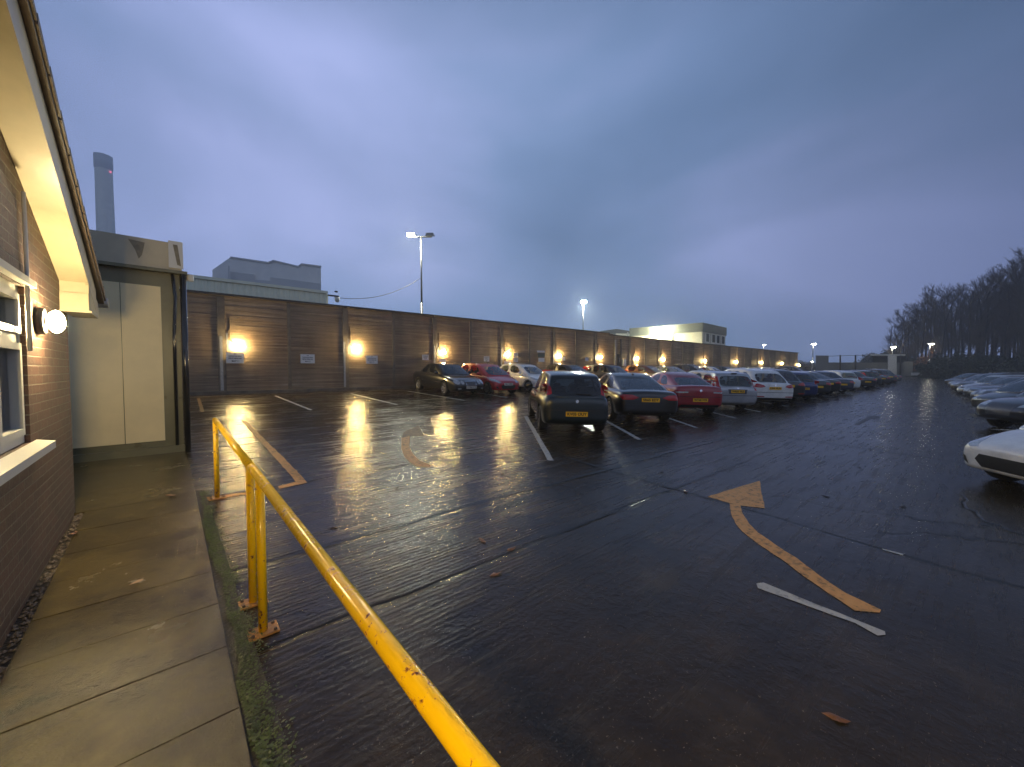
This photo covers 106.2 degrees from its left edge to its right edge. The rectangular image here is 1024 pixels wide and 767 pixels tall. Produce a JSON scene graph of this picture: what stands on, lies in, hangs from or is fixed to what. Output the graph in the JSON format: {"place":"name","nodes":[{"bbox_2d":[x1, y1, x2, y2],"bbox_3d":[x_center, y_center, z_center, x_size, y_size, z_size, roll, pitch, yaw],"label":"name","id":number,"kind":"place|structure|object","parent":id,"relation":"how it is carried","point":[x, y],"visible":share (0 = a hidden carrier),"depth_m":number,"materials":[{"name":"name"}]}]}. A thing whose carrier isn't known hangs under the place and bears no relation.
{"place":"outdoors","nodes":[
{"label":"outdoors","id":0,"kind":"place"},
{"bbox_2d":[0,451,293,766],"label":"path","id":1,"kind":"structure","parent":0,"point":[107,664],"depth_m":2.33,"materials":[{"name":"concrete"}]},
{"bbox_2d":[0,513,82,676],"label":"gravel","id":2,"kind":"structure","parent":1,"relation":"on","point":[47,578],"depth_m":2.79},
{"bbox_2d":[200,490,305,766],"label":"moss","id":3,"kind":"object","parent":1,"relation":"on","point":[262,755],"visible":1,"depth_m":2.17,"materials":[{"name":"green plant"}]},
{"bbox_2d":[179,274,327,303],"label":"corrugated shed","id":4,"kind":"structure","parent":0,"point":[220,285],"depth_m":21.59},
{"bbox_2d":[212,256,320,289],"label":"factory block","id":5,"kind":"structure","parent":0,"point":[301,275],"depth_m":118.81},
{"bbox_2d":[34,0,1023,366],"label":"sky","id":6,"kind":"structure","parent":0,"point":[781,175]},
{"bbox_2d":[183,375,1023,766],"bbox_3d":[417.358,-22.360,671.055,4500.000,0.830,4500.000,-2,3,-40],"label":"ground","id":7,"kind":"structure","parent":0,"point":[621,609],"depth_m":3.27,"materials":[{"name":"asphalt"}]},
{"bbox_2d":[0,0,108,649],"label":"brick house","id":8,"kind":"structure","parent":7,"relation":"on","point":[48,261],"depth_m":2.85,"materials":[{"name":"brown brick"}]},
{"bbox_2d":[0,258,55,485],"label":"window","id":9,"kind":"structure","parent":8,"relation":"in","point":[12,411],"depth_m":2.73,"materials":[{"name":"grey plastic"}]},
{"bbox_2d":[33,307,65,334],"bbox_3d":[-3.815,-0.513,3.185,0.157,0.223,0.223,-2,3,-42],"label":"wall lamp","id":10,"kind":"object","parent":8,"relation":"attached to","point":[53,321],"visible":1,"depth_m":3.15,"materials":[{"name":"glass"}]},
{"bbox_2d":[93,152,115,233],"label":"chimney stack","id":11,"kind":"object","parent":7,"relation":"on","point":[104,193],"visible":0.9,"depth_m":223.49,"materials":[{"name":"metal"}]},
{"bbox_2d":[67,229,190,462],"bbox_3d":[-8.501,-0.446,7.224,3.610,4.060,4.435,-2,3,-42],"label":"annex","id":12,"kind":"object","parent":7,"relation":"on","point":[128,368],"visible":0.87,"depth_m":6.37,"materials":[{"name":"grey metal"}]},
{"bbox_2d":[208,418,268,610],"bbox_3d":[-2.774,1.012,3.775,0.170,1.111,2.774,-2,3,-42],"label":"railing","id":13,"kind":"object","parent":7,"relation":"on","point":[251,601],"visible":0.83,"depth_m":2.79,"materials":[{"name":"metal"}]},
{"bbox_2d":[207,420,306,499],"bbox_3d":[-5.348,1.190,7.516,1.116,0.270,6.504,-2,3,-40],"label":"road marking","id":14,"kind":"object","parent":7,"relation":"on","point":[291,470],"visible":0.98,"depth_m":6.31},
{"bbox_2d":[247,463,499,766],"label":"railing","id":15,"kind":"object","parent":7,"relation":"on","point":[462,744],"visible":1,"depth_m":1.09,"materials":[{"name":"metal"}]},
{"bbox_2d":[401,426,429,466],"bbox_3d":[-2.084,1.239,8.133,0.488,0.146,3.842,-1,2,-15],"label":"painted arrow","id":16,"kind":"object","parent":7,"relation":"on","point":[410,456],"visible":1,"depth_m":7.63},
{"bbox_2d":[407,233,434,312],"bbox_3d":[-6.999,-5.812,29.773,2.048,11.527,0.720,0,2,0],"label":"floodlight mast","id":17,"kind":"object","parent":7,"relation":"on","point":[414,235],"visible":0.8,"depth_m":29.64,"materials":[{"name":"white"}]},
{"bbox_2d":[413,363,483,394],"bbox_3d":[-3.321,-0.306,19.593,2.092,1.475,4.832,-1,5,-38],"label":"parked car","id":18,"kind":"object","parent":7,"relation":"on","point":[446,378],"visible":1,"depth_m":18.63,"materials":[{"name":"black paint"}]},
{"bbox_2d":[179,289,797,395],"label":"perimeter wall","id":19,"kind":"structure","parent":7,"relation":"on","point":[274,338],"depth_m":19.64,"materials":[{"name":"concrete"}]},
{"bbox_2d":[219,320,240,390],"bbox_3d":[-11.760,-1.211,16.097,0.736,3.000,0.169,-2,3,-40],"label":"wall lamp","id":20,"kind":"object","parent":19,"relation":"attached to","point":[237,345],"visible":1,"depth_m":15.96,"materials":[{"name":"black plastic"}]},
{"bbox_2d":[226,352,243,362],"bbox_3d":[-11.664,-1.077,16.195,0.607,0.453,0.131,-2,3,-40],"label":"wall sign","id":21,"kind":"object","parent":19,"relation":"attached to","point":[233,357],"visible":1,"depth_m":16.14,"materials":[{"name":"white"}]},
{"bbox_2d":[300,354,314,362],"bbox_3d":[-9.547,-1.152,17.950,0.595,0.419,0.131,-2,3,-40],"label":"wall sign","id":22,"kind":"object","parent":19,"relation":"attached to","point":[307,358],"visible":1,"depth_m":17.90,"materials":[{"name":"white"}]},
{"bbox_2d":[343,337,358,386],"bbox_3d":[-8.014,-1.321,19.205,0.736,3.000,0.169,-2,3,-40],"label":"wall lamp","id":23,"kind":"object","parent":19,"relation":"attached to","point":[344,353],"visible":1,"depth_m":19.07,"materials":[{"name":"black plastic"}]},
{"bbox_2d":[366,356,377,363],"bbox_3d":[-7.257,-1.227,19.851,0.613,0.418,0.131,-2,3,-40],"label":"wall sign","id":24,"kind":"object","parent":19,"relation":"attached to","point":[371,359],"visible":1,"depth_m":19.81,"materials":[{"name":"white"}]},
{"bbox_2d":[614,339,625,371],"bbox_3d":[9.445,-2.011,33.513,1.450,3.725,0.200,-2,3,-40],"label":"conduit cabinet","id":25,"kind":"object","parent":19,"relation":"attached to","point":[621,360],"visible":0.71,"depth_m":33.49,"materials":[{"name":"metal"}]},
{"bbox_2d":[461,363,518,393],"bbox_3d":[-1.357,-0.393,20.410,2.072,1.642,3.967,-1,5,-38],"label":"parked car","id":26,"kind":"object","parent":7,"relation":"on","point":[492,377],"visible":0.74,"depth_m":19.30,"materials":[{"name":"red paint"}]},
{"bbox_2d":[501,363,542,391],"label":"parked car","id":27,"kind":"object","parent":7,"relation":"on","point":[522,374],"visible":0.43,"depth_m":21.95,"materials":[{"name":"white paint"}]},
{"bbox_2d":[524,416,552,459],"bbox_3d":[0.567,1.210,9.544,0.121,0.176,5.200,0,2,-3],"label":"painted line","id":28,"kind":"object","parent":7,"relation":"on","point":[543,447],"visible":1,"depth_m":8.60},
{"bbox_2d":[525,371,607,430],"bbox_3d":[1.472,0.228,11.216,2.095,1.792,3.960,1,4,-3],"label":"parked car","id":29,"kind":"object","parent":7,"relation":"on","point":[569,397],"visible":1,"depth_m":9.45,"materials":[{"name":"black paint"}]},
{"bbox_2d":[542,364,598,378],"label":"parked car","id":30,"kind":"object","parent":7,"relation":"on","point":[561,367],"visible":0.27,"depth_m":25.30,"materials":[{"name":"black paint"}]},
{"bbox_2d":[583,364,627,378],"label":"parked car","id":31,"kind":"object","parent":7,"relation":"on","point":[595,369],"visible":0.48,"depth_m":27.88,"materials":[{"name":"blue paint"}]},
{"bbox_2d":[599,373,677,420],"bbox_3d":[3.821,0.326,13.300,2.108,1.440,4.779,1,4,-3],"label":"parked car","id":32,"kind":"object","parent":7,"relation":"on","point":[642,394],"visible":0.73,"depth_m":11.09,"materials":[{"name":"brown paint"}]},
{"bbox_2d":[625,365,662,375],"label":"parked car","id":33,"kind":"object","parent":7,"relation":"on","point":[634,369],"visible":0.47,"depth_m":31.11,"materials":[{"name":"orange paint"}]},
{"bbox_2d":[652,366,684,371],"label":"parked car","id":34,"kind":"object","parent":7,"relation":"on","point":[671,369],"visible":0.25,"depth_m":33.02,"materials":[{"name":"silver paint"}]},
{"bbox_2d":[629,323,726,344],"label":"lit building","id":35,"kind":"structure","parent":7,"relation":"on","point":[706,333],"depth_m":64.83,"materials":[{"name":"white concrete"}]},
{"bbox_2d":[665,364,703,371],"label":"parked car","id":36,"kind":"object","parent":7,"relation":"on","point":[692,368],"visible":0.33,"depth_m":35.40,"materials":[{"name":"grey paint"}]},
{"bbox_2d":[651,372,722,412],"bbox_3d":[6.312,0.253,15.251,2.056,1.456,4.369,1,4,-3],"label":"parked car","id":37,"kind":"object","parent":7,"relation":"on","point":[691,390],"visible":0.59,"depth_m":13.16,"materials":[{"name":"red paint"}]},
{"bbox_2d":[688,370,756,408],"bbox_3d":[8.449,0.170,16.784,2.126,1.526,4.447,1,4,-3],"label":"parked car","id":38,"kind":"object","parent":7,"relation":"on","point":[739,390],"visible":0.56,"depth_m":14.79,"materials":[{"name":"silver paint"}]},
{"bbox_2d":[725,367,793,405],"bbox_3d":[10.906,0.056,18.288,2.164,1.682,4.443,1,4,-3],"label":"parked car","id":39,"kind":"object","parent":7,"relation":"on","point":[775,388],"visible":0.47,"depth_m":16.22,"materials":[{"name":"white paint"}]},
{"bbox_2d":[749,367,804,401],"bbox_3d":[12.979,-0.028,20.354,2.164,1.682,4.437,1,4,-3],"label":"parked car","id":40,"kind":"object","parent":7,"relation":"on","point":[794,381],"visible":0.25,"depth_m":18.55,"materials":[{"name":"grey paint"}]},
{"bbox_2d":[708,481,880,611],"bbox_3d":[2.918,1.618,4.601,0.894,0.079,3.432,1,2,19],"label":"painted arrow","id":41,"kind":"object","parent":7,"relation":"on","point":[750,495],"visible":1,"depth_m":4.02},
{"bbox_2d":[791,371,818,398],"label":"parked car","id":42,"kind":"object","parent":7,"relation":"on","point":[811,385],"visible":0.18,"depth_m":20.36,"materials":[{"name":"blue paint"}]},
{"bbox_2d":[798,371,830,395],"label":"parked car","id":43,"kind":"object","parent":7,"relation":"on","point":[824,386],"visible":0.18,"depth_m":22.21,"materials":[{"name":"black paint"}]},
{"bbox_2d":[756,582,884,634],"bbox_3d":[2.301,1.703,2.930,0.140,0.032,0.781,-2,3,-40],"label":"painted line","id":44,"kind":"object","parent":7,"relation":"on","point":[787,595],"visible":1,"depth_m":2.95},
{"bbox_2d":[816,355,828,370],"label":"gatehouse","id":45,"kind":"object","parent":7,"relation":"on","point":[822,362],"visible":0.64,"depth_m":89.88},
{"bbox_2d":[804,371,840,393],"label":"parked car","id":46,"kind":"object","parent":7,"relation":"on","point":[835,385],"visible":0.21,"depth_m":24.17,"materials":[{"name":"black paint"}]},
{"bbox_2d":[811,371,853,392],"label":"parked car","id":47,"kind":"object","parent":7,"relation":"on","point":[847,384],"visible":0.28,"depth_m":25.99,"materials":[{"name":"blue paint"}]},
{"bbox_2d":[822,712,850,722],"bbox_3d":[1.694,1.744,2.011,0.118,0.011,0.052,2,3,44],"label":"fallen leaf","id":48,"kind":"object","parent":7,"relation":"on","point":[835,717],"visible":1,"depth_m":2.01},
{"bbox_2d":[825,369,861,390],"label":"parked car","id":49,"kind":"object","parent":7,"relation":"on","point":[851,376],"visible":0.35,"depth_m":29.14,"materials":[{"name":"white paint"}]},
{"bbox_2d":[844,370,881,386],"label":"parked car","id":50,"kind":"object","parent":7,"relation":"on","point":[874,374],"visible":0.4,"depth_m":35.16,"materials":[{"name":"grey paint"}]},
{"bbox_2d":[850,371,876,388],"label":"parked car","id":51,"kind":"object","parent":7,"relation":"on","point":[867,382],"visible":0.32,"depth_m":31.77,"materials":[{"name":"grey paint"}]},
{"bbox_2d":[829,362,903,374],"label":"wall","id":52,"kind":"structure","parent":7,"relation":"on","point":[859,365],"depth_m":91.91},
{"bbox_2d":[864,368,896,383],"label":"parked car","id":53,"kind":"object","parent":7,"relation":"on","point":[891,375],"visible":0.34,"depth_m":42.09,"materials":[{"name":"black paint"}]},
{"bbox_2d":[870,354,904,374],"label":"gate canopy","id":54,"kind":"object","parent":7,"relation":"on","point":[893,359],"visible":0.86,"depth_m":85.93,"materials":[{"name":"grey"}]},
{"bbox_2d":[865,350,916,361],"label":"distant tree","id":55,"kind":"object","parent":7,"relation":"on","point":[869,359],"visible":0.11,"depth_m":110.05,"materials":[{"name":"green plant"}]},
{"bbox_2d":[882,320,905,353],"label":"bare tree","id":56,"kind":"object","parent":7,"relation":"on","point":[891,332],"visible":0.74,"depth_m":94.70,"materials":[{"name":"brown plant"}]},
{"bbox_2d":[883,309,920,374],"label":"bare tree","id":57,"kind":"object","parent":7,"relation":"on","point":[902,323],"visible":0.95,"depth_m":86.50,"materials":[{"name":"brown plant"}]},
{"bbox_2d":[893,312,917,361],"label":"bare tree","id":58,"kind":"object","parent":7,"relation":"on","point":[910,325],"visible":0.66,"depth_m":87.71,"materials":[{"name":"brown plant"}]},
{"bbox_2d":[904,362,912,375],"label":"gate pillar","id":59,"kind":"structure","parent":7,"relation":"on","point":[908,368],"depth_m":82.94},
{"bbox_2d":[903,301,930,375],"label":"bare tree","id":60,"kind":"object","parent":7,"relation":"on","point":[918,323],"visible":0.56,"depth_m":88.92,"materials":[{"name":"brown plant"}]},
{"bbox_2d":[904,298,931,375],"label":"bare tree","id":61,"kind":"object","parent":7,"relation":"on","point":[917,332],"visible":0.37,"depth_m":89.10,"materials":[{"name":"brown plant"}]},
{"bbox_2d":[903,290,941,361],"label":"bare tree","id":62,"kind":"object","parent":7,"relation":"on","point":[921,342],"visible":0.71,"depth_m":83.83,"materials":[{"name":"brown plant"}]},
{"bbox_2d":[906,292,939,356],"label":"bare tree","id":63,"kind":"object","parent":7,"relation":"on","point":[923,321],"visible":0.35,"depth_m":92.51,"materials":[{"name":"brown plant"}]},
{"bbox_2d":[912,347,935,371],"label":"autumn tree","id":64,"kind":"object","parent":7,"relation":"on","point":[923,359],"visible":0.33,"depth_m":82.35,"materials":[{"name":"brown plant"}]},
{"bbox_2d":[899,290,956,360],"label":"bare tree","id":65,"kind":"object","parent":7,"relation":"on","point":[926,295],"visible":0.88,"depth_m":81.10,"materials":[{"name":"brown plant"}]},
{"bbox_2d":[907,283,952,354],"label":"bare tree","id":66,"kind":"object","parent":7,"relation":"on","point":[930,328],"visible":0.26,"depth_m":89.95,"materials":[{"name":"brown plant"}]},
{"bbox_2d":[917,359,950,377],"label":"bush","id":67,"kind":"object","parent":7,"relation":"on","point":[924,375],"visible":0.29,"depth_m":73.14,"materials":[{"name":"green plant"}]},
{"bbox_2d":[915,361,954,377],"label":"bush","id":68,"kind":"object","parent":7,"relation":"on","point":[920,368],"visible":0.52,"depth_m":73.36,"materials":[{"name":"green plant"}]},
{"bbox_2d":[918,291,960,358],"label":"bare tree","id":69,"kind":"object","parent":7,"relation":"on","point":[942,345],"visible":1,"depth_m":78.98,"materials":[{"name":"brown plant"}]},
{"bbox_2d":[919,289,962,355],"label":"bare tree","id":70,"kind":"object","parent":7,"relation":"on","point":[942,326],"visible":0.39,"depth_m":86.16,"materials":[{"name":"brown plant"}]},
{"bbox_2d":[923,283,967,357],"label":"bare tree","id":71,"kind":"object","parent":7,"relation":"on","point":[948,347],"visible":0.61,"depth_m":83.38,"materials":[{"name":"brown plant"}]},
{"bbox_2d":[928,283,980,356],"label":"bare tree","id":72,"kind":"object","parent":7,"relation":"on","point":[956,295],"visible":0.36,"depth_m":88.27,"materials":[{"name":"brown plant"}]},
{"bbox_2d":[940,357,970,378],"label":"bush","id":73,"kind":"object","parent":7,"relation":"on","point":[955,371],"visible":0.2,"depth_m":68.37,"materials":[{"name":"green plant"}]},
{"bbox_2d":[930,351,985,378],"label":"bush","id":74,"kind":"object","parent":7,"relation":"on","point":[939,361],"visible":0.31,"depth_m":70.19,"materials":[{"name":"green plant"}]},
{"bbox_2d":[941,289,975,355],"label":"bare tree","id":75,"kind":"object","parent":7,"relation":"on","point":[957,314],"visible":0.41,"depth_m":85.60,"materials":[{"name":"brown plant"}]},
{"bbox_2d":[933,286,986,357],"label":"bare tree","id":76,"kind":"object","parent":7,"relation":"on","point":[952,296],"visible":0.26,"depth_m":87.72,"materials":[{"name":"brown plant"}]},
{"bbox_2d":[947,284,982,353],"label":"bare tree","id":77,"kind":"object","parent":7,"relation":"on","point":[963,347],"visible":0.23,"depth_m":86.84,"materials":[{"name":"brown plant"}]},
{"bbox_2d":[944,373,985,384],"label":"parked car","id":78,"kind":"object","parent":7,"relation":"on","point":[961,377],"visible":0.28,"depth_m":41.38,"materials":[{"name":"black paint"}]},
{"bbox_2d":[950,283,989,355],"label":"bare tree","id":79,"kind":"object","parent":7,"relation":"on","point":[964,307],"visible":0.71,"depth_m":75.96,"materials":[{"name":"brown plant"}]},
{"bbox_2d":[955,282,992,356],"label":"bare tree","id":80,"kind":"object","parent":7,"relation":"on","point":[979,296],"visible":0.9,"depth_m":74.10,"materials":[{"name":"brown plant"}]},
{"bbox_2d":[957,352,1004,374],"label":"bush","id":81,"kind":"object","parent":7,"relation":"on","point":[976,358],"visible":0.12,"depth_m":65.70,"materials":[{"name":"green plant"}]},
{"bbox_2d":[956,272,1006,351],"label":"bare tree","id":82,"kind":"object","parent":7,"relation":"on","point":[984,308],"visible":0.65,"depth_m":74.91,"materials":[{"name":"brown plant"}]},
{"bbox_2d":[964,279,999,351],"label":"bare tree","id":83,"kind":"object","parent":7,"relation":"on","point":[992,300],"visible":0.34,"depth_m":76.99,"materials":[{"name":"brown plant"}]},
{"bbox_2d":[955,275,1014,356],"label":"bare tree","id":84,"kind":"object","parent":7,"relation":"on","point":[987,351],"visible":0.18,"depth_m":77.50,"materials":[{"name":"brown plant"}]},
{"bbox_2d":[957,268,1019,355],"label":"bare tree","id":85,"kind":"object","parent":7,"relation":"on","point":[994,287],"visible":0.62,"depth_m":74.59,"materials":[{"name":"brown plant"}]},
{"bbox_2d":[953,372,1023,393],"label":"parked car","id":86,"kind":"object","parent":7,"relation":"on","point":[959,384],"visible":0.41,"depth_m":28.88,"materials":[{"name":"grey paint"}]},
{"bbox_2d":[957,374,1023,392],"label":"parked car","id":87,"kind":"object","parent":7,"relation":"on","point":[984,380],"visible":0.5,"depth_m":27.09,"materials":[{"name":"silver paint"}]},
{"bbox_2d":[961,264,1023,360],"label":"bare tree","id":88,"kind":"object","parent":7,"relation":"on","point":[1004,342],"visible":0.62,"depth_m":68.75,"materials":[{"name":"brown plant"}]},
{"bbox_2d":[965,357,1020,372],"bbox_3d":[80.409,-2.220,64.565,6.787,4.501,5.937,1,2,32],"label":"bush","id":89,"kind":"object","parent":7,"relation":"on","point":[972,365],"visible":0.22,"depth_m":64.16,"materials":[{"name":"green plant"}]},
{"bbox_2d":[963,266,1022,358],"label":"bare tree","id":90,"kind":"object","parent":7,"relation":"on","point":[994,273],"visible":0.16,"depth_m":79.19,"materials":[{"name":"brown plant"}]},
{"bbox_2d":[963,425,1023,480],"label":"parked car","id":91,"kind":"object","parent":7,"relation":"on","point":[999,455],"visible":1,"depth_m":6.00,"materials":[{"name":"white paint"}]},
{"bbox_2d":[963,376,1023,395],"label":"parked car","id":92,"kind":"object","parent":7,"relation":"on","point":[970,390],"visible":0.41,"depth_m":23.21,"materials":[{"name":"grey paint"}]},
{"bbox_2d":[972,273,1021,356],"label":"bare tree","id":93,"kind":"object","parent":7,"relation":"on","point":[991,315],"visible":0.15,"depth_m":80.71,"materials":[{"name":"brown plant"}]},
{"bbox_2d":[971,380,1023,406],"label":"parked car","id":94,"kind":"object","parent":7,"relation":"on","point":[1013,389],"visible":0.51,"depth_m":16.46,"materials":[{"name":"black paint"}]},
{"bbox_2d":[980,360,1018,372],"bbox_3d":[79.085,-1.827,61.200,5.704,3.907,4.990,1,2,23],"label":"bush","id":95,"kind":"object","parent":7,"relation":"on","point":[984,368],"visible":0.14,"depth_m":62.79,"materials":[{"name":"green plant"}]},
{"bbox_2d":[976,355,1023,371],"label":"bush","id":96,"kind":"object","parent":7,"relation":"on","point":[1005,357],"visible":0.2,"depth_m":62.18,"materials":[{"name":"green plant"}]},
{"bbox_2d":[976,390,1023,426],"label":"parked car","id":97,"kind":"object","parent":7,"relation":"on","point":[1004,412],"visible":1,"depth_m":11.74,"materials":[{"name":"grey paint"}]},
{"bbox_2d":[976,377,1023,395],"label":"parked car","id":98,"kind":"object","parent":7,"relation":"on","point":[986,391],"visible":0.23,"depth_m":18.33,"materials":[{"name":"grey paint"}]},
{"bbox_2d":[983,265,1023,357],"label":"bare tree","id":99,"kind":"object","parent":7,"relation":"on","point":[1014,307],"visible":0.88,"depth_m":64.40,"materials":[{"name":"brown plant"}]},
{"bbox_2d":[987,277,1023,353],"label":"bare tree","id":100,"kind":"object","parent":7,"relation":"on","point":[993,311],"visible":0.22,"depth_m":71.25,"materials":[{"name":"brown plant"}]},
{"bbox_2d":[991,255,1023,357],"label":"bare tree","id":101,"kind":"object","parent":7,"relation":"on","point":[1014,344],"visible":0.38,"depth_m":72.50,"materials":[{"name":"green plant"}]},
{"bbox_2d":[992,268,1022,357],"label":"bare tree","id":102,"kind":"object","parent":7,"relation":"on","point":[1009,353],"visible":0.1,"depth_m":78.27,"materials":[{"name":"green plant"}]},
{"bbox_2d":[992,354,1023,372],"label":"bush","id":103,"kind":"object","parent":7,"relation":"on","point":[1007,369],"visible":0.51,"depth_m":59.29,"materials":[{"name":"green plant"}]},
{"bbox_2d":[994,263,1023,357],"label":"bare tree","id":104,"kind":"object","parent":7,"relation":"on","point":[1010,277],"visible":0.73,"depth_m":67.15,"materials":[{"name":"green plant"}]},
{"bbox_2d":[998,262,1023,341],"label":"bare tree","id":105,"kind":"object","parent":7,"relation":"on","point":[1019,314],"visible":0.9,"depth_m":64.27,"materials":[{"name":"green plant"}]},
{"bbox_2d":[998,247,1023,331],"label":"bare tree","id":106,"kind":"object","parent":7,"relation":"on","point":[1017,291],"visible":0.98,"depth_m":61.82,"materials":[{"name":"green plant"}]},
{"bbox_2d":[600,329,628,335],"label":"building","id":107,"kind":"structure","parent":0,"point":[619,332],"depth_m":75.69,"materials":[{"name":"grey"}]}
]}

